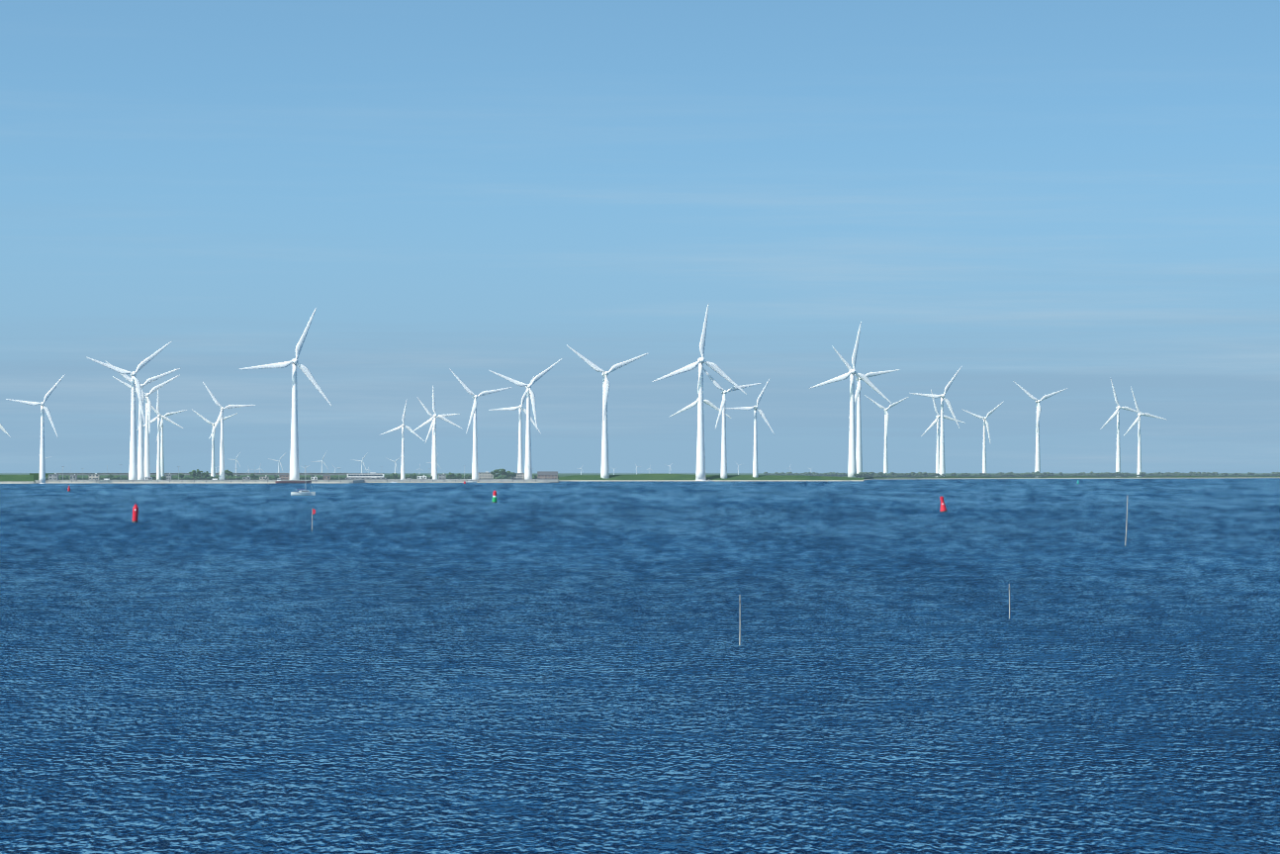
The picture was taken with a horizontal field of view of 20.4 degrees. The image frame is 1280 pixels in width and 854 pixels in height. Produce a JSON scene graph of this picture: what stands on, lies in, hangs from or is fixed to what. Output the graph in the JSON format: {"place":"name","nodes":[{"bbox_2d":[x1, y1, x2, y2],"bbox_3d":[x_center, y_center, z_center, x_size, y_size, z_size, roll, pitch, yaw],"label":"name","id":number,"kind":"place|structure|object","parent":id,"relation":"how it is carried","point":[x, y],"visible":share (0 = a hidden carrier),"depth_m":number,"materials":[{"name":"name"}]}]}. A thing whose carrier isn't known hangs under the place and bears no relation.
{"place":"outdoors","nodes":[
{"label":"outdoors","id":0,"kind":"place"},
{"bbox_2d":[0,474,33,483],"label":"grass dike","id":1,"kind":"structure","parent":0,"point":[16,478],"depth_m":3536.41,"materials":[{"name":"green plant"}]},
{"bbox_2d":[166,472,171,479],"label":"house","id":2,"kind":"structure","parent":0,"point":[168,476],"depth_m":3653.84,"materials":[{"name":"grey concrete"}]},
{"bbox_2d":[34,479,364,482],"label":"shoreline","id":3,"kind":"structure","parent":0,"point":[267,481],"depth_m":3591.56,"materials":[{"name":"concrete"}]},
{"bbox_2d":[48,472,58,479],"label":"house","id":4,"kind":"structure","parent":3,"relation":"on","point":[54,476],"depth_m":3611.37,"materials":[{"name":"grey concrete"}]},
{"bbox_2d":[70,473,77,479],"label":"house","id":5,"kind":"structure","parent":3,"relation":"on","point":[73,477],"depth_m":3616.80,"materials":[{"name":"grey concrete"}]},
{"bbox_2d":[89,472,99,479],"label":"house","id":6,"kind":"structure","parent":3,"relation":"on","point":[95,476],"depth_m":3627.23,"materials":[{"name":"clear glass"}]},
{"bbox_2d":[87,341,172,479],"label":"wind turbine","id":7,"kind":"object","parent":3,"relation":"on","point":[133,471],"visible":0.94,"depth_m":3610.54,"materials":[{"name":"white metal"}]},
{"bbox_2d":[104,360,180,479],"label":"wind turbine","id":8,"kind":"object","parent":3,"relation":"on","point":[140,468],"visible":0.79,"depth_m":3685.91,"materials":[{"name":"white metal"}]},
{"bbox_2d":[112,374,179,476],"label":"wind turbine","id":9,"kind":"object","parent":3,"relation":"on","point":[146,434],"visible":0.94,"depth_m":3785.99,"materials":[{"name":"white metal"}]},
{"bbox_2d":[188,469,198,479],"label":"tree","id":10,"kind":"object","parent":3,"relation":"on","point":[192,473],"visible":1,"depth_m":3747.27,"materials":[{"name":"green plant"}]},
{"bbox_2d":[194,468,202,479],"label":"tree","id":11,"kind":"object","parent":3,"relation":"on","point":[198,471],"visible":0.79,"depth_m":3777.10,"materials":[{"name":"green plant"}]},
{"bbox_2d":[201,470,209,479],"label":"tree","id":12,"kind":"object","parent":3,"relation":"on","point":[206,474],"visible":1,"depth_m":3758.42,"materials":[{"name":"green plant"}]},
{"bbox_2d":[224,469,233,479],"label":"tree","id":13,"kind":"object","parent":3,"relation":"on","point":[228,472],"visible":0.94,"depth_m":3769.72,"materials":[{"name":"green plant"}]},
{"bbox_2d":[202,381,256,479],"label":"wind turbine","id":14,"kind":"object","parent":3,"relation":"on","point":[222,455],"visible":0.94,"depth_m":3738.04,"materials":[{"name":"white metal"}]},
{"bbox_2d":[259,474,269,479],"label":"house","id":15,"kind":"structure","parent":3,"relation":"on","point":[265,477],"depth_m":3640.98,"materials":[{"name":"grey glass"}]},
{"bbox_2d":[278,472,289,479],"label":"building","id":16,"kind":"structure","parent":3,"relation":"on","point":[284,476],"depth_m":3691.44,"materials":[{"name":"brick"}]},
{"bbox_2d":[239,307,332,479],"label":"wind turbine","id":17,"kind":"object","parent":3,"relation":"on","point":[294,467],"visible":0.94,"depth_m":3629.16,"materials":[{"name":"white metal"}]},
{"bbox_2d":[323,474,330,479],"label":"house","id":18,"kind":"structure","parent":3,"relation":"on","point":[326,477],"depth_m":3712.32,"materials":[{"name":"brick"}]},
{"bbox_2d":[364,478,558,482],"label":"shoreline","id":19,"kind":"structure","parent":0,"point":[461,480],"depth_m":3795.86,"materials":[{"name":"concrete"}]},
{"bbox_2d":[45,472,558,479],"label":"tree line","id":20,"kind":"object","parent":19,"relation":"on","point":[270,478],"visible":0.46,"depth_m":4027.10,"materials":[{"name":"green plant"}]},
{"bbox_2d":[345,476,386,479],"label":"quay","id":21,"kind":"structure","parent":19,"relation":"on","point":[373,478],"depth_m":3843.01,"materials":[{"name":"grey concrete"}]},
{"bbox_2d":[346,471,384,477],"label":"white control building","id":22,"kind":"structure","parent":21,"relation":"on","point":[365,475],"depth_m":3852.95,"materials":[{"name":"white"}]},
{"bbox_2d":[381,400,423,478],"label":"wind turbine","id":23,"kind":"object","parent":19,"relation":"on","point":[403,453],"visible":0.96,"depth_m":3992.44,"materials":[{"name":"white metal"}]},
{"bbox_2d":[417,474,426,479],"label":"house","id":24,"kind":"structure","parent":19,"relation":"on","point":[423,477],"depth_m":3844.32,"materials":[{"name":"white"}]},
{"bbox_2d":[411,385,462,479],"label":"wind turbine","id":25,"kind":"object","parent":19,"relation":"on","point":[434,465],"visible":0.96,"depth_m":3942.96,"materials":[{"name":"white metal"}]},
{"bbox_2d":[417,397,459,475],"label":"wind turbine","id":26,"kind":"object","parent":19,"relation":"on","point":[430,414],"visible":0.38,"depth_m":4142.47,"materials":[{"name":"white metal"}]},
{"bbox_2d":[438,472,446,479],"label":"house","id":27,"kind":"structure","parent":19,"relation":"on","point":[442,476],"depth_m":3864.78,"materials":[{"name":"grey glass"}]},
{"bbox_2d":[446,471,454,479],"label":"tree","id":28,"kind":"object","parent":19,"relation":"on","point":[450,475],"visible":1,"depth_m":3934.38,"materials":[{"name":"green plant"}]},
{"bbox_2d":[449,367,512,479],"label":"wind turbine","id":29,"kind":"object","parent":19,"relation":"on","point":[475,473],"visible":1,"depth_m":3843.46,"materials":[{"name":"white metal"}]},
{"bbox_2d":[478,471,493,479],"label":"building","id":30,"kind":"structure","parent":19,"relation":"on","point":[486,476],"depth_m":3895.82,"materials":[{"name":"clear glass"}]},
{"bbox_2d":[490,468,499,476],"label":"tree","id":31,"kind":"object","parent":19,"relation":"on","point":[495,472],"visible":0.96,"depth_m":3884.77,"materials":[{"name":"green plant"}]},
{"bbox_2d":[496,468,508,479],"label":"tree","id":32,"kind":"object","parent":19,"relation":"on","point":[502,472],"visible":0.96,"depth_m":3874.57,"materials":[{"name":"green plant"}]},
{"bbox_2d":[508,471,516,478],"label":"tree","id":33,"kind":"object","parent":19,"relation":"on","point":[512,474],"visible":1,"depth_m":3880.07,"materials":[{"name":"green plant"}]},
{"bbox_2d":[488,375,541,472],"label":"wind turbine","id":34,"kind":"object","parent":19,"relation":"on","point":[519,467],"visible":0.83,"depth_m":3995.04,"materials":[{"name":"white metal"}]},
{"bbox_2d":[510,471,524,479],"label":"house","id":35,"kind":"structure","parent":19,"relation":"on","point":[519,476],"depth_m":3896.64,"materials":[{"name":"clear glass"}]},
{"bbox_2d":[489,358,562,479],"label":"wind turbine","id":36,"kind":"object","parent":19,"relation":"on","point":[527,466],"visible":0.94,"depth_m":3894.44,"materials":[{"name":"white metal"}]},
{"bbox_2d":[537,470,557,479],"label":"building","id":37,"kind":"structure","parent":0,"point":[547,475],"depth_m":3877.52,"materials":[{"name":"brown brick"}]},
{"bbox_2d":[0,472,1276,483],"bbox_3d":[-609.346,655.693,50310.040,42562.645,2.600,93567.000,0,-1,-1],"label":"shore ground","id":38,"kind":"structure","parent":0,"point":[429,474],"depth_m":6749.55,"materials":[{"name":"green plant"}]},
{"bbox_2d":[136,389,182,479],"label":"wind turbine","id":39,"kind":"object","parent":38,"relation":"on","point":[158,467],"visible":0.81,"depth_m":3886.73,"materials":[{"name":"white metal"}]},
{"bbox_2d":[144,398,187,476],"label":"wind turbine","id":40,"kind":"object","parent":38,"relation":"on","point":[161,448],"visible":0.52,"depth_m":4086.31,"materials":[{"name":"white metal"}]},
{"bbox_2d":[29,464,347,480],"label":"road bridge","id":41,"kind":"structure","parent":38,"relation":"on","point":[36,476],"depth_m":4132.41,"materials":[{"name":"concrete"}]},
{"bbox_2d":[192,409,236,476],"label":"wind turbine","id":42,"kind":"object","parent":38,"relation":"on","point":[213,472],"visible":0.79,"depth_m":3987.29,"materials":[{"name":"white metal"}]},
{"bbox_2d":[268,454,284,472],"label":"wind turbine","id":43,"kind":"object","parent":38,"relation":"on","point":[279,464],"visible":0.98,"depth_m":11473.18,"materials":[{"name":"white metal"}]},
{"bbox_2d":[311,450,327,472],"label":"wind turbine","id":44,"kind":"object","parent":38,"relation":"on","point":[321,462],"visible":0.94,"depth_m":11725.43,"materials":[{"name":"white metal"}]},
{"bbox_2d":[351,452,367,472],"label":"wind turbine","id":45,"kind":"object","parent":38,"relation":"on","point":[361,463],"visible":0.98,"depth_m":11977.62,"materials":[{"name":"white metal"}]},
{"bbox_2d":[670,383,730,417],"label":"wind turbine","id":46,"kind":"object","parent":38,"relation":"on","point":[707,402],"visible":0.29,"depth_m":4796.39,"materials":[{"name":"white metal"}]},
{"bbox_2d":[727,377,774,477],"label":"wind turbine","id":47,"kind":"object","parent":38,"relation":"on","point":[755,463],"visible":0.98,"depth_m":4483.07,"materials":[{"name":"white metal"}]},
{"bbox_2d":[809,321,892,477],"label":"wind turbine","id":48,"kind":"object","parent":38,"relation":"on","point":[852,463],"visible":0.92,"depth_m":5703.94,"materials":[{"name":"white metal"}]},
{"bbox_2d":[832,346,900,477],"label":"wind turbine","id":49,"kind":"object","parent":38,"relation":"on","point":[859,456],"visible":0.83,"depth_m":5904.89,"materials":[{"name":"white metal"}]},
{"bbox_2d":[864,394,908,477],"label":"wind turbine","id":50,"kind":"object","parent":38,"relation":"on","point":[885,466],"visible":0.96,"depth_m":6307.48,"materials":[{"name":"white metal"}]},
{"bbox_2d":[909,366,961,476],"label":"wind turbine","id":51,"kind":"object","parent":38,"relation":"on","point":[942,453],"visible":0.96,"depth_m":6208.50,"materials":[{"name":"white metal"}]},
{"bbox_2d":[920,388,965,476],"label":"wind turbine","id":52,"kind":"object","parent":38,"relation":"on","point":[936,420],"visible":0.94,"depth_m":6609.78,"materials":[{"name":"white metal"}]},
{"bbox_2d":[961,401,1003,472],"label":"wind turbine","id":53,"kind":"object","parent":38,"relation":"on","point":[984,445],"visible":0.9,"depth_m":6711.99,"materials":[{"name":"white metal"}]},
{"bbox_2d":[1013,380,1068,472],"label":"wind turbine","id":54,"kind":"object","parent":38,"relation":"on","point":[1038,456],"visible":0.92,"depth_m":6613.15,"materials":[{"name":"white metal"}]},
{"bbox_2d":[1100,377,1148,476],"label":"wind turbine","id":55,"kind":"object","parent":38,"relation":"on","point":[1118,454],"visible":0.96,"depth_m":7118.41,"materials":[{"name":"white metal"}]},
{"bbox_2d":[1124,386,1166,476],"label":"wind turbine","id":56,"kind":"object","parent":38,"relation":"on","point":[1139,470],"visible":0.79,"depth_m":7319.98,"materials":[{"name":"white metal"}]},
{"bbox_2d":[0,477,1279,853],"bbox_3d":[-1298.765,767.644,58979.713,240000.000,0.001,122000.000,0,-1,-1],"label":"sea water","id":57,"kind":"structure","parent":0,"point":[392,668],"depth_m":197.28,"materials":[{"name":"blue liquid"}]},
{"bbox_2d":[5,373,65,483],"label":"wind turbine","id":58,"kind":"object","parent":57,"relation":"on","point":[42,479],"visible":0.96,"depth_m":3549.36,"materials":[{"name":"white metal"}]},
{"bbox_2d":[131,504,138,522],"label":"buoy","id":59,"kind":"object","parent":57,"relation":"in","point":[135,512],"visible":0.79,"depth_m":773.26,"materials":[{"name":"red metal"}]},
{"bbox_2d":[274,478,311,482],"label":"barge","id":60,"kind":"object","parent":57,"relation":"on","point":[278,481],"visible":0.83,"depth_m":3575.66,"materials":[{"name":"grey"}]},
{"bbox_2d":[290,479,315,495],"bbox_3d":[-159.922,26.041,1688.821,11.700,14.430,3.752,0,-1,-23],"label":"motorboat","id":61,"kind":"object","parent":57,"relation":"on","point":[303,493],"visible":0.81,"depth_m":1687.70,"materials":[{"name":"white"}]},
{"bbox_2d":[311,508,315,531],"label":"marker pole","id":62,"kind":"object","parent":57,"relation":"in","point":[314,511],"visible":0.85,"depth_m":659.17,"materials":[{"name":"grey wood"}]},
{"bbox_2d":[492,490,497,502],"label":"buoy","id":63,"kind":"object","parent":57,"relation":"on","point":[495,498],"visible":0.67,"depth_m":1272.87,"materials":[{"name":"green"}]},
{"bbox_2d":[738,594,740,644],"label":"net stake","id":64,"kind":"object","parent":57,"relation":"in","point":[740,622],"visible":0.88,"depth_m":222.13,"materials":[{"name":"grey wood"}]},
{"bbox_2d":[939,496,947,511],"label":"buoy","id":65,"kind":"object","parent":57,"relation":"on","point":[943,506],"visible":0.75,"depth_m":974.49,"materials":[{"name":"red"}]},
{"bbox_2d":[1007,583,1009,618],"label":"net stake","id":66,"kind":"object","parent":57,"relation":"in","point":[1009,599],"visible":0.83,"depth_m":262.88,"materials":[{"name":"grey wood"}]},
{"bbox_2d":[1124,498,1128,545],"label":"net stake","id":67,"kind":"object","parent":57,"relation":"in","point":[1127,521],"visible":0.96,"depth_m":527.30,"materials":[{"name":"grey wood"}]},
{"bbox_2d":[0,0,1279,472],"label":"sky","id":68,"kind":"structure","parent":0,"point":[1046,197],"materials":[{"name":"blue"}]},
{"bbox_2d":[557,473,863,480],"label":"shoreline","id":69,"kind":"structure","parent":0,"point":[682,477],"depth_m":4477.44,"materials":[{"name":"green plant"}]},
{"bbox_2d":[567,345,647,478],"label":"wind turbine","id":70,"kind":"object","parent":69,"relation":"on","point":[604,470],"visible":0.96,"depth_m":4465.19,"materials":[{"name":"white metal"}]},
{"bbox_2d":[651,304,746,480],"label":"wind turbine","id":71,"kind":"object","parent":69,"relation":"on","point":[700,458],"visible":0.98,"depth_m":4463.17,"materials":[{"name":"white metal"}]},
{"bbox_2d":[703,367,762,478],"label":"wind turbine","id":72,"kind":"object","parent":69,"relation":"on","point":[723,472],"visible":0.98,"depth_m":4475.38,"materials":[{"name":"white metal"}]},
{"bbox_2d":[863,475,1279,478],"bbox_3d":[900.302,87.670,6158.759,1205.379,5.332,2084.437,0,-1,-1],"label":"shore ground","id":73,"kind":"structure","parent":0,"point":[948,477],"depth_m":6403.59,"materials":[{"name":"grey concrete"}]},
{"bbox_2d":[763,470,1279,477],"bbox_3d":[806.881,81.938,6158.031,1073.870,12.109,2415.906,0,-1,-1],"label":"tree line","id":74,"kind":"object","parent":73,"relation":"on","point":[999,474],"visible":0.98,"depth_m":6585.59,"materials":[{"name":"green plant"}]}
]}

